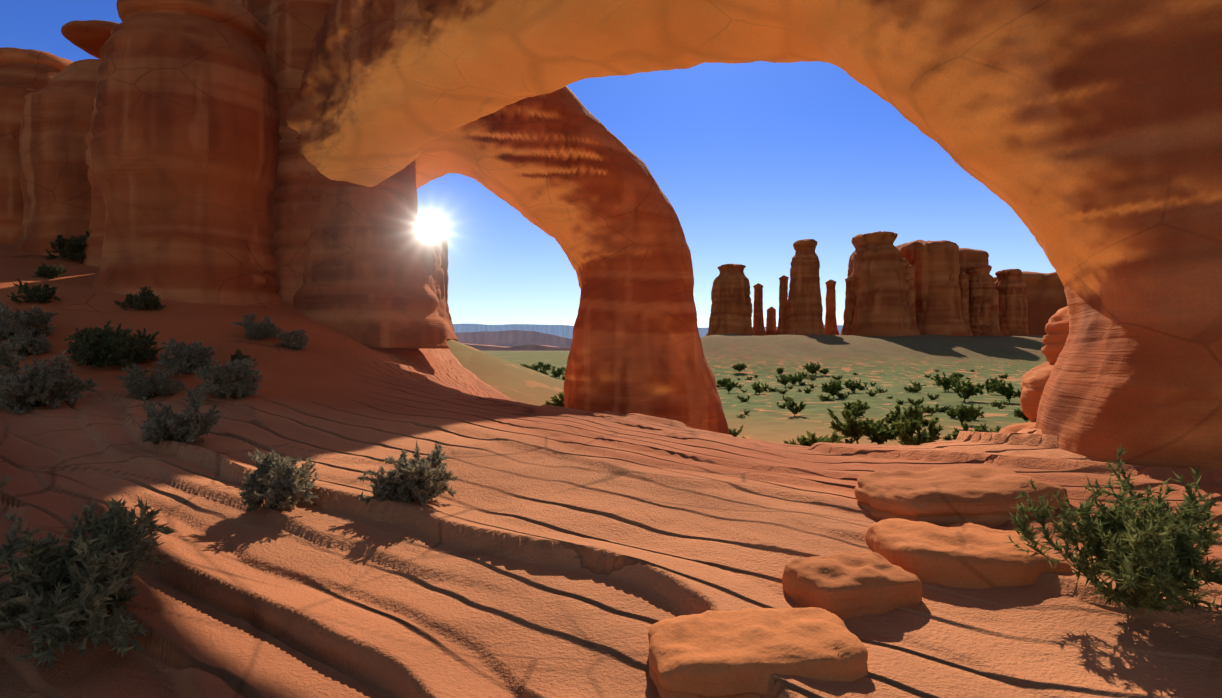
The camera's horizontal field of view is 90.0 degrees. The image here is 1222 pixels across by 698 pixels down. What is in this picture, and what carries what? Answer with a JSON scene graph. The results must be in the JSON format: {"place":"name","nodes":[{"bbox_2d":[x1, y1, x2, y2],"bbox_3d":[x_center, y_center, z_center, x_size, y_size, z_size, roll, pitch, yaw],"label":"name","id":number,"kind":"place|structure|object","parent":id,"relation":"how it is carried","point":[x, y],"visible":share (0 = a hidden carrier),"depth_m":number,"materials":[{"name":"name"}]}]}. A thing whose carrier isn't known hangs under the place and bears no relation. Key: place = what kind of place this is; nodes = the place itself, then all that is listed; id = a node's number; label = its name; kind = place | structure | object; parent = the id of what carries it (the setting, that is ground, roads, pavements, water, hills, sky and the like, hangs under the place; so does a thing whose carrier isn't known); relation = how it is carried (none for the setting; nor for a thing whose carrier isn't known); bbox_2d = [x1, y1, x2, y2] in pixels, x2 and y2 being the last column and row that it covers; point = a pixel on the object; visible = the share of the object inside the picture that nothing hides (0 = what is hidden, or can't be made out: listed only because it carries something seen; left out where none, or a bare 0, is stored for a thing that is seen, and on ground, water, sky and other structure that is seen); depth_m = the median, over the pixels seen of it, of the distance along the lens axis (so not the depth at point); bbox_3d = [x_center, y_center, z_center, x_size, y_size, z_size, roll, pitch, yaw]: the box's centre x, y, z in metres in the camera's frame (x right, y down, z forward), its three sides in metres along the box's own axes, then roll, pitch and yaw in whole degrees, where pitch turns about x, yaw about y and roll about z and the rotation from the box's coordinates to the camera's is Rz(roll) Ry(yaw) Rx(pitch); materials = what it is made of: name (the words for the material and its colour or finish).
{"place":"outdoors","nodes":[
{"label":"outdoors","id":0,"kind":"place"},
{"bbox_2d":[0,0,1055,327],"label":"sky","id":1,"kind":"structure","parent":0,"point":[753,160],"materials":[{"name":"blue"}]},
{"bbox_2d":[0,243,1221,697],"bbox_3d":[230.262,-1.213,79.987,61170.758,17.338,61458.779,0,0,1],"label":"ground","id":2,"kind":"structure","parent":0,"point":[548,551],"depth_m":5.00,"materials":[{"name":"orange stone"}]},
{"bbox_2d":[0,332,53,356],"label":"sage","id":3,"kind":"object","parent":2,"relation":"on","point":[32,345],"visible":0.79,"depth_m":10.13,"materials":[{"name":"grey plant"}]},
{"bbox_2d":[0,301,56,340],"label":"sage","id":4,"kind":"object","parent":2,"relation":"on","point":[34,321],"visible":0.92,"depth_m":10.75,"materials":[{"name":"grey plant"}]},
{"bbox_2d":[0,62,59,244],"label":"massif fin","id":5,"kind":"object","parent":2,"relation":"on","point":[19,82],"visible":0.1,"depth_m":18.98,"materials":[{"name":"brown stone"}]},
{"bbox_2d":[0,47,72,70],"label":"caprock","id":6,"kind":"structure","parent":5,"relation":"on","point":[13,54],"depth_m":19.79,"materials":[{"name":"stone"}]},
{"bbox_2d":[6,278,60,303],"bbox_3d":[-11.982,-1.160,12.696,0.889,0.587,0.700,0,0,-32],"label":"bush","id":7,"kind":"object","parent":2,"relation":"on","point":[44,293],"visible":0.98,"depth_m":12.65,"materials":[{"name":"green plant"}]},
{"bbox_2d":[0,340,98,414],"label":"sage","id":8,"kind":"object","parent":2,"relation":"on","point":[40,385],"visible":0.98,"depth_m":8.14,"materials":[{"name":"green plant"}]},
{"bbox_2d":[32,263,66,278],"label":"bush","id":9,"kind":"object","parent":2,"relation":"on","point":[51,272],"visible":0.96,"depth_m":14.86,"materials":[{"name":"green plant"}]},
{"bbox_2d":[17,59,102,259],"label":"rock column","id":10,"kind":"structure","parent":2,"relation":"on","point":[57,111],"depth_m":17.92,"materials":[{"name":"brown stone"}]},
{"bbox_2d":[61,20,119,59],"bbox_3d":[-15.983,-9.857,19.791,2.631,0.809,2.567,0,0,1],"label":"balanced rock","id":11,"kind":"object","parent":10,"relation":"on","point":[90,37],"visible":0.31,"depth_m":18.75,"materials":[{"name":"stone"}]},
{"bbox_2d":[44,229,89,263],"bbox_3d":[-15.308,-2.831,17.569,1.225,1.241,1.159,0,0,12],"label":"bush","id":12,"kind":"object","parent":2,"relation":"on","point":[74,249],"visible":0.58,"depth_m":17.34,"materials":[{"name":"green plant"}]},
{"bbox_2d":[0,472,175,668],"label":"shrub","id":13,"kind":"object","parent":2,"relation":"on","point":[87,582],"visible":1,"depth_m":3.25,"materials":[{"name":"green plant"}]},
{"bbox_2d":[83,98,105,266],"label":"rock column","id":14,"kind":"structure","parent":2,"relation":"on","point":[93,247],"depth_m":17.38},
{"bbox_2d":[63,319,163,368],"bbox_3d":[-8.239,0.105,10.079,1.309,1.150,1.041,0,0,-24],"label":"bush","id":15,"kind":"object","parent":2,"relation":"on","point":[111,347],"visible":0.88,"depth_m":9.88,"materials":[{"name":"green plant"}]},
{"bbox_2d":[114,286,166,309],"bbox_3d":[-10.096,-1.067,13.172,0.853,0.659,0.742,0,0,7],"label":"bush","id":16,"kind":"object","parent":2,"relation":"on","point":[146,298],"visible":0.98,"depth_m":13.07,"materials":[{"name":"green plant"}]},
{"bbox_2d":[114,364,185,399],"bbox_3d":[-6.773,0.578,8.929,0.880,0.769,0.685,0,0,-12],"label":"sage","id":17,"kind":"object","parent":2,"relation":"on","point":[139,384],"visible":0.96,"depth_m":8.86,"materials":[{"name":"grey plant"}]},
{"bbox_2d":[140,379,224,444],"bbox_3d":[-4.863,0.759,6.836,0.878,0.847,0.835,0,0,37],"label":"sage","id":18,"kind":"object","parent":2,"relation":"on","point":[165,423],"visible":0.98,"depth_m":6.71,"materials":[{"name":"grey plant"}]},
{"bbox_2d":[155,335,215,376],"bbox_3d":[-6.987,0.169,10.082,0.805,0.743,1.070,0,0,-41],"label":"sage","id":19,"kind":"object","parent":2,"relation":"on","point":[181,357],"visible":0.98,"depth_m":9.96,"materials":[{"name":"grey plant"}]},
{"bbox_2d":[89,0,282,305],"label":"rock column","id":20,"kind":"structure","parent":2,"relation":"on","point":[185,139],"depth_m":14.38,"materials":[{"name":"stone"}]},
{"bbox_2d":[194,356,262,399],"bbox_3d":[-5.665,0.466,9.045,0.851,0.628,0.933,0,0,-25],"label":"sage","id":21,"kind":"object","parent":2,"relation":"on","point":[234,379],"visible":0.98,"depth_m":8.92,"materials":[{"name":"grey plant"}]},
{"bbox_2d":[230,349,255,362],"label":"bush","id":22,"kind":"object","parent":2,"relation":"on","point":[237,356],"visible":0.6,"depth_m":10.86,"materials":[{"name":"green plant"}]},
{"bbox_2d":[231,312,282,340],"bbox_3d":[-7.255,-0.350,12.554,0.957,0.836,0.745,0,0,-27],"label":"sage","id":23,"kind":"object","parent":2,"relation":"on","point":[260,330],"visible":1,"depth_m":12.40,"materials":[{"name":"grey plant"}]},
{"bbox_2d":[238,449,318,512],"bbox_3d":[-2.847,1.215,5.239,0.649,0.728,0.834,0,0,-26],"label":"sage","id":24,"kind":"object","parent":2,"relation":"on","point":[288,487],"visible":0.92,"depth_m":5.11,"materials":[{"name":"green plant"}]},
{"bbox_2d":[274,329,309,350],"bbox_3d":[-6.468,-0.176,12.409,0.590,0.436,0.648,0,0,-16],"label":"sage","id":25,"kind":"object","parent":2,"relation":"on","point":[295,340],"visible":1,"depth_m":12.31,"materials":[{"name":"grey plant"}]},
{"bbox_2d":[233,0,417,306],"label":"abutment","id":26,"kind":"object","parent":2,"relation":"on","point":[293,27],"visible":0.25,"depth_m":16.21,"materials":[{"name":"stone"}]},
{"bbox_2d":[293,186,448,348],"bbox_3d":[-6.814,-2.122,16.924,4.632,4.222,3.825,0,0,30],"label":"pedestal","id":27,"kind":"object","parent":2,"relation":"on","point":[366,279],"visible":0.83,"depth_m":15.65,"materials":[{"name":"stone"}]},
{"bbox_2d":[356,440,457,511],"bbox_3d":[-1.730,1.148,5.336,0.628,0.581,0.836,0,0,37],"label":"sage","id":28,"kind":"object","parent":2,"relation":"on","point":[408,480],"visible":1,"depth_m":5.23,"materials":[{"name":"green plant"}]},
{"bbox_2d":[416,223,457,341],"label":"rock column","id":29,"kind":"structure","parent":2,"relation":"on","point":[433,255],"depth_m":57.88,"materials":[{"name":"brown stone"}]},
{"bbox_2d":[455,330,571,346],"bbox_3d":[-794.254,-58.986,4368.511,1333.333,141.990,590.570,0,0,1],"label":"mesa","id":30,"kind":"structure","parent":2,"relation":"on","point":[509,338],"depth_m":4205.24,"materials":[{"name":"stone"}]},
{"bbox_2d":[462,343,570,350],"bbox_3d":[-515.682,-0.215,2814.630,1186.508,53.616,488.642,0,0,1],"label":"mesa","id":31,"kind":"structure","parent":2,"relation":"on","point":[516,348],"depth_m":2600.61,"materials":[{"name":"grey stone"}]},
{"bbox_2d":[542,363,551,370],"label":"juniper tree","id":32,"kind":"object","parent":2,"relation":"on","point":[547,366],"visible":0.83,"depth_m":184.77,"materials":[{"name":"green plant"}]},
{"bbox_2d":[545,391,563,406],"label":"shrub","id":33,"kind":"object","parent":2,"relation":"on","point":[557,401],"visible":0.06,"depth_m":43.18,"materials":[{"name":"green plant"}]},
{"bbox_2d":[415,86,728,433],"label":"arch","id":34,"kind":"structure","parent":2,"relation":"on","point":[567,170],"depth_m":18.51,"materials":[{"name":"stone"}]},
{"bbox_2d":[716,378,731,387],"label":"juniper tree","id":35,"kind":"object","parent":2,"relation":"on","point":[723,382],"visible":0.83,"depth_m":111.19,"materials":[{"name":"green plant"}]},
{"bbox_2d":[706,263,755,335],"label":"butte","id":36,"kind":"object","parent":2,"relation":"on","point":[731,309],"depth_m":254.13,"materials":[{"name":"brown stone"}]},
{"bbox_2d":[725,381,739,392],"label":"juniper tree","id":37,"kind":"object","parent":2,"relation":"on","point":[729,386],"visible":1,"depth_m":99.22,"materials":[{"name":"green plant"}]},
{"bbox_2d":[728,425,742,436],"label":"scrub","id":38,"kind":"object","parent":2,"relation":"on","point":[733,433],"visible":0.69,"depth_m":48.09,"materials":[{"name":"green plant"}]},
{"bbox_2d":[732,362,746,371],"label":"juniper tree","id":39,"kind":"object","parent":2,"relation":"on","point":[739,367],"visible":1,"depth_m":150.42,"materials":[{"name":"green plant"}]},
{"bbox_2d":[735,395,749,401],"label":"scrub","id":40,"kind":"object","parent":2,"relation":"on","point":[741,398],"visible":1,"depth_m":81.57,"materials":[{"name":"green plant"}]},
{"bbox_2d":[286,0,1221,469],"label":"arch","id":41,"kind":"structure","parent":2,"relation":"on","point":[1082,138],"depth_m":6.91,"materials":[{"name":"stone"}]},
{"bbox_2d":[648,607,867,697],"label":"boulder","id":42,"kind":"object","parent":2,"relation":"on","point":[746,653],"visible":0.9,"depth_m":3.04,"materials":[{"name":"stone"}]},
{"bbox_2d":[753,283,766,335],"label":"needle","id":43,"kind":"object","parent":2,"relation":"on","point":[758,325],"visible":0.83,"depth_m":265.13,"materials":[{"name":"brown stone"}]},
{"bbox_2d":[751,382,769,393],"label":"juniper tree","id":44,"kind":"object","parent":2,"relation":"on","point":[756,387],"visible":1,"depth_m":96.01,"materials":[{"name":"green plant"}]},
{"bbox_2d":[765,307,776,334],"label":"needle","id":45,"kind":"object","parent":2,"relation":"on","point":[771,328],"visible":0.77,"depth_m":267.06,"materials":[{"name":"brown stone"}]},
{"bbox_2d":[776,275,788,334],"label":"needle","id":46,"kind":"object","parent":2,"relation":"on","point":[783,296],"visible":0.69,"depth_m":262.17,"materials":[{"name":"brown stone"}]},
{"bbox_2d":[775,374,791,386],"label":"juniper tree","id":47,"kind":"object","parent":2,"relation":"on","point":[784,381],"visible":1,"depth_m":114.36,"materials":[{"name":"green plant"}]},
{"bbox_2d":[785,373,804,384],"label":"juniper tree","id":48,"kind":"object","parent":2,"relation":"on","point":[794,379],"visible":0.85,"depth_m":117.97,"materials":[{"name":"green plant"}]},
{"bbox_2d":[786,400,806,415],"bbox_3d":[19.245,6.141,64.087,2.612,1.836,1.939,0,0,-17],"label":"juniper tree","id":49,"kind":"object","parent":2,"relation":"on","point":[790,405],"visible":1,"depth_m":63.87,"materials":[{"name":"green plant"}]},
{"bbox_2d":[797,371,808,382],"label":"juniper tree","id":50,"kind":"object","parent":2,"relation":"on","point":[803,374],"visible":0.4,"depth_m":119.45,"materials":[{"name":"green plant"}]},
{"bbox_2d":[785,239,826,334],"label":"butte","id":51,"kind":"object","parent":2,"relation":"on","point":[804,310],"depth_m":251.74,"materials":[{"name":"brown stone"}]},
{"bbox_2d":[803,361,820,374],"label":"juniper tree","id":52,"kind":"object","parent":2,"relation":"on","point":[811,368],"visible":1,"depth_m":143.49,"materials":[{"name":"green plant"}]},
{"bbox_2d":[783,430,845,445],"bbox_3d":[10.008,5.468,29.427,3.749,3.189,2.996,0,0,-43],"label":"shrub","id":53,"kind":"object","parent":2,"relation":"on","point":[813,439],"visible":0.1,"depth_m":29.34,"materials":[{"name":"green plant"}]},
{"bbox_2d":[819,368,829,374],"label":"shrub","id":54,"kind":"object","parent":2,"relation":"on","point":[824,371],"visible":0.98,"depth_m":143.33,"materials":[{"name":"green plant"}]},
{"bbox_2d":[817,394,834,400],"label":"scrub","id":55,"kind":"object","parent":2,"relation":"on","point":[823,398],"visible":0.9,"depth_m":82.68,"materials":[{"name":"green plant"}]},
{"bbox_2d":[824,279,838,334],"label":"needle","id":56,"kind":"object","parent":2,"relation":"on","point":[830,326],"visible":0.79,"depth_m":263.61,"materials":[{"name":"brown stone"}]},
{"bbox_2d":[821,379,843,397],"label":"juniper tree","id":57,"kind":"object","parent":2,"relation":"on","point":[832,388],"visible":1,"depth_m":86.50,"materials":[{"name":"green plant"}]},
{"bbox_2d":[834,391,849,397],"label":"scrub","id":58,"kind":"object","parent":2,"relation":"on","point":[841,395],"visible":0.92,"depth_m":86.33,"materials":[{"name":"green plant"}]},
{"bbox_2d":[840,276,855,334],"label":"needle","id":59,"kind":"object","parent":2,"relation":"on","point":[850,301],"visible":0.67,"depth_m":256.46,"materials":[{"name":"brown stone"}]},
{"bbox_2d":[838,436,857,443],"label":"scrub","id":60,"kind":"object","parent":2,"relation":"on","point":[851,441],"visible":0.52,"depth_m":44.04,"materials":[{"name":"green plant"}]},
{"bbox_2d":[782,551,921,618],"bbox_3d":[1.561,1.542,3.968,0.808,0.348,0.566,0,0,-19],"label":"boulder","id":61,"kind":"object","parent":2,"relation":"on","point":[845,585],"visible":0.83,"depth_m":3.77,"materials":[{"name":"stone"}]},
{"bbox_2d":[826,405,877,443],"bbox_3d":[17.716,5.556,44.752,2.710,3.015,3.652,0,0,-12],"label":"shrub","id":62,"kind":"object","parent":2,"relation":"on","point":[852,428],"visible":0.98,"depth_m":44.43,"materials":[{"name":"green plant"}]},
{"bbox_2d":[843,379,860,392],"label":"juniper tree","id":63,"kind":"object","parent":2,"relation":"on","point":[851,385],"visible":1,"depth_m":96.51,"materials":[{"name":"green plant"}]},
{"bbox_2d":[842,399,870,413],"bbox_3d":[23.318,5.906,57.791,2.286,2.339,2.860,0,0,-16],"label":"juniper tree","id":64,"kind":"object","parent":2,"relation":"on","point":[865,406],"visible":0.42,"depth_m":57.40,"materials":[{"name":"green plant"}]},
{"bbox_2d":[865,389,878,395],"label":"scrub","id":65,"kind":"object","parent":2,"relation":"on","point":[870,393],"visible":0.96,"depth_m":90.37,"materials":[{"name":"green plant"}]},
{"bbox_2d":[843,231,918,336],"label":"butte","id":66,"kind":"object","parent":2,"relation":"on","point":[875,270],"depth_m":246.95,"materials":[{"name":"brown stone"}]},
{"bbox_2d":[863,418,899,444],"bbox_3d":[19.451,5.992,44.049,3.292,2.165,3.371,0,0,16],"label":"shrub","id":67,"kind":"object","parent":2,"relation":"on","point":[880,435],"visible":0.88,"depth_m":43.68,"materials":[{"name":"green plant"}]},
{"bbox_2d":[885,413,892,422],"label":"scrub","id":68,"kind":"object","parent":2,"relation":"on","point":[889,419],"visible":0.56,"depth_m":57.95,"materials":[{"name":"green plant"}]},
{"bbox_2d":[900,258,911,313],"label":"spire","id":69,"kind":"structure","parent":2,"relation":"on","point":[904,262],"depth_m":249.96,"materials":[{"name":"brown stone"}]},
{"bbox_2d":[888,403,924,422],"bbox_3d":[23.829,5.657,48.944,3.030,2.804,2.249,0,0,2],"label":"juniper tree","id":70,"kind":"object","parent":2,"relation":"on","point":[916,412],"visible":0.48,"depth_m":48.87,"materials":[{"name":"green plant"}]},
{"bbox_2d":[906,265,920,334],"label":"needle","id":71,"kind":"object","parent":2,"relation":"on","point":[910,269],"visible":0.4,"depth_m":250.09,"materials":[{"name":"brown stone"}]},
{"bbox_2d":[907,397,923,404],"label":"scrub","id":72,"kind":"object","parent":2,"relation":"on","point":[918,401],"visible":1,"depth_m":75.61,"materials":[{"name":"green plant"}]},
{"bbox_2d":[909,385,921,391],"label":"scrub","id":73,"kind":"object","parent":2,"relation":"on","point":[917,389],"visible":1,"depth_m":96.53,"materials":[{"name":"green plant"}]},
{"bbox_2d":[893,413,944,444],"bbox_3d":[19.358,5.544,38.941,3.559,3.046,2.642,0,0,-16],"label":"shrub","id":74,"kind":"object","parent":2,"relation":"on","point":[905,428],"visible":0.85,"depth_m":38.52,"materials":[{"name":"green plant"}]},
{"bbox_2d":[920,405,938,412],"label":"scrub","id":75,"kind":"object","parent":2,"relation":"on","point":[927,409],"visible":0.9,"depth_m":66.91,"materials":[{"name":"green plant"}]},
{"bbox_2d":[921,417,938,424],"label":"scrub","id":76,"kind":"object","parent":2,"relation":"on","point":[925,422],"visible":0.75,"depth_m":55.94,"materials":[{"name":"green plant"}]},
{"bbox_2d":[895,240,968,336],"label":"butte","id":77,"kind":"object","parent":2,"relation":"on","point":[938,307],"depth_m":256.04,"materials":[{"name":"brown stone"}]},
{"bbox_2d":[927,393,939,399],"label":"scrub","id":78,"kind":"object","parent":2,"relation":"on","point":[931,397],"visible":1,"depth_m":83.18,"materials":[{"name":"green plant"}]},
{"bbox_2d":[934,404,953,411],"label":"scrub","id":79,"kind":"object","parent":2,"relation":"on","point":[942,409],"visible":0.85,"depth_m":67.64,"materials":[{"name":"green plant"}]},
{"bbox_2d":[930,372,961,391],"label":"juniper tree","id":80,"kind":"object","parent":2,"relation":"on","point":[945,383],"visible":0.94,"depth_m":97.73,"materials":[{"name":"green plant"}]},
{"bbox_2d":[946,404,959,417],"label":"scrub","id":81,"kind":"object","parent":2,"relation":"on","point":[951,413],"visible":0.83,"depth_m":61.75,"materials":[{"name":"green plant"}]},
{"bbox_2d":[953,372,963,377],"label":"shrub","id":82,"kind":"object","parent":2,"relation":"on","point":[955,374],"visible":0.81,"depth_m":133.88,"materials":[{"name":"green plant"}]},
{"bbox_2d":[854,466,1067,527],"bbox_3d":[3.066,1.368,5.486,1.583,0.526,1.127,0,0,-9],"label":"boulder","id":83,"kind":"object","parent":2,"relation":"on","point":[985,496],"visible":0.71,"depth_m":5.10,"materials":[{"name":"stone"}]},
{"bbox_2d":[959,273,972,335],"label":"needle","id":84,"kind":"object","parent":2,"relation":"on","point":[964,283],"visible":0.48,"depth_m":257.98,"materials":[{"name":"brown stone"}]},
{"bbox_2d":[865,518,1071,588],"bbox_3d":[2.555,1.515,4.454,1.221,0.403,0.874,0,0,1],"label":"boulder","id":85,"kind":"object","parent":2,"relation":"on","point":[966,555],"visible":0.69,"depth_m":4.16,"materials":[{"name":"stone"}]},
{"bbox_2d":[951,379,985,400],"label":"juniper tree","id":86,"kind":"object","parent":2,"relation":"on","point":[968,389],"visible":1,"depth_m":80.08,"materials":[{"name":"green plant"}]},
{"bbox_2d":[955,404,984,424],"bbox_3d":[33.131,6.043,56.685,2.392,2.070,1.912,0,0,4],"label":"juniper tree","id":87,"kind":"object","parent":2,"relation":"on","point":[964,413],"visible":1,"depth_m":56.31,"materials":[{"name":"green plant"}]},
{"bbox_2d":[959,248,988,274],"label":"butte","id":88,"kind":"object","parent":2,"relation":"on","point":[968,257],"depth_m":271.39,"materials":[{"name":"brown stone"}]},
{"bbox_2d":[949,421,1000,439],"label":"shrub","id":89,"kind":"object","parent":2,"relation":"on","point":[965,427],"visible":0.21,"depth_m":39.22,"materials":[{"name":"green plant"}]},
{"bbox_2d":[966,264,994,335],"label":"butte","id":90,"kind":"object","parent":2,"relation":"on","point":[981,283],"depth_m":262.31,"materials":[{"name":"brown stone"}]},
{"bbox_2d":[985,377,1003,392],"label":"juniper tree","id":91,"kind":"object","parent":2,"relation":"on","point":[993,380],"visible":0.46,"depth_m":91.42,"materials":[{"name":"green plant"}]},
{"bbox_2d":[990,289,1003,335],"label":"needle","id":92,"kind":"object","parent":2,"relation":"on","point":[995,326],"visible":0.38,"depth_m":261.27,"materials":[{"name":"brown stone"}]},
{"bbox_2d":[990,400,1003,406],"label":"scrub","id":93,"kind":"object","parent":2,"relation":"on","point":[994,404],"visible":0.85,"depth_m":73.42,"materials":[{"name":"green plant"}]},
{"bbox_2d":[988,380,1013,402],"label":"juniper tree","id":94,"kind":"object","parent":2,"relation":"on","point":[999,387],"visible":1,"depth_m":78.27,"materials":[{"name":"green plant"}]},
{"bbox_2d":[995,269,1029,335],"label":"butte","id":95,"kind":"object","parent":2,"relation":"on","point":[1010,286],"depth_m":273.12,"materials":[{"name":"brown stone"}]},
{"bbox_2d":[1012,389,1020,397],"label":"shrub","id":96,"kind":"object","parent":2,"relation":"on","point":[1018,393],"visible":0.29,"depth_m":76.64,"materials":[{"name":"green plant"}]},
{"bbox_2d":[998,422,1035,432],"bbox_3d":[6.647,1.557,8.323,2.459,1.254,2.060,0,0,-18],"label":"rock","id":97,"kind":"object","parent":2,"relation":"on","point":[1013,428],"depth_m":8.52,"materials":[{"name":"stone"}]},
{"bbox_2d":[1020,362,1053,421],"bbox_3d":[7.024,0.694,8.489,2.278,1.083,1.985,0,0,1],"label":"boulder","id":98,"kind":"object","parent":97,"relation":"on","point":[1034,381],"depth_m":8.63,"materials":[{"name":"stone"}]},
{"bbox_2d":[1041,306,1068,364],"bbox_3d":[7.385,-0.161,8.685,2.254,1.115,1.786,0,0,-25],"label":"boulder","id":99,"kind":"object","parent":98,"relation":"on","point":[1057,331],"depth_m":8.67,"materials":[{"name":"stone"}]},
{"bbox_2d":[1014,408,1028,421],"bbox_3d":[39.107,6.154,57.607,2.122,1.737,2.174,0,0,21],"label":"juniper tree","id":100,"kind":"object","parent":2,"relation":"on","point":[1018,412],"visible":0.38,"depth_m":57.67,"materials":[{"name":"green plant"}]},
{"bbox_2d":[993,271,1067,335],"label":"mesa wall","id":101,"kind":"structure","parent":2,"relation":"on","point":[1046,299],"depth_m":332.83,"materials":[{"name":"brown stone"}]},
{"bbox_2d":[1006,443,1221,615],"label":"bush","id":102,"kind":"object","parent":2,"relation":"on","point":[1133,552],"visible":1,"depth_m":3.44,"materials":[{"name":"green plant"}]},
{"bbox_2d":[453,324,842,338],"bbox_3d":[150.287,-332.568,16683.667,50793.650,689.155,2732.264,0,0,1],"label":"mountains","id":103,"kind":"structure","parent":0,"point":[565,331],"depth_m":16034.99,"materials":[{"name":"stone"}]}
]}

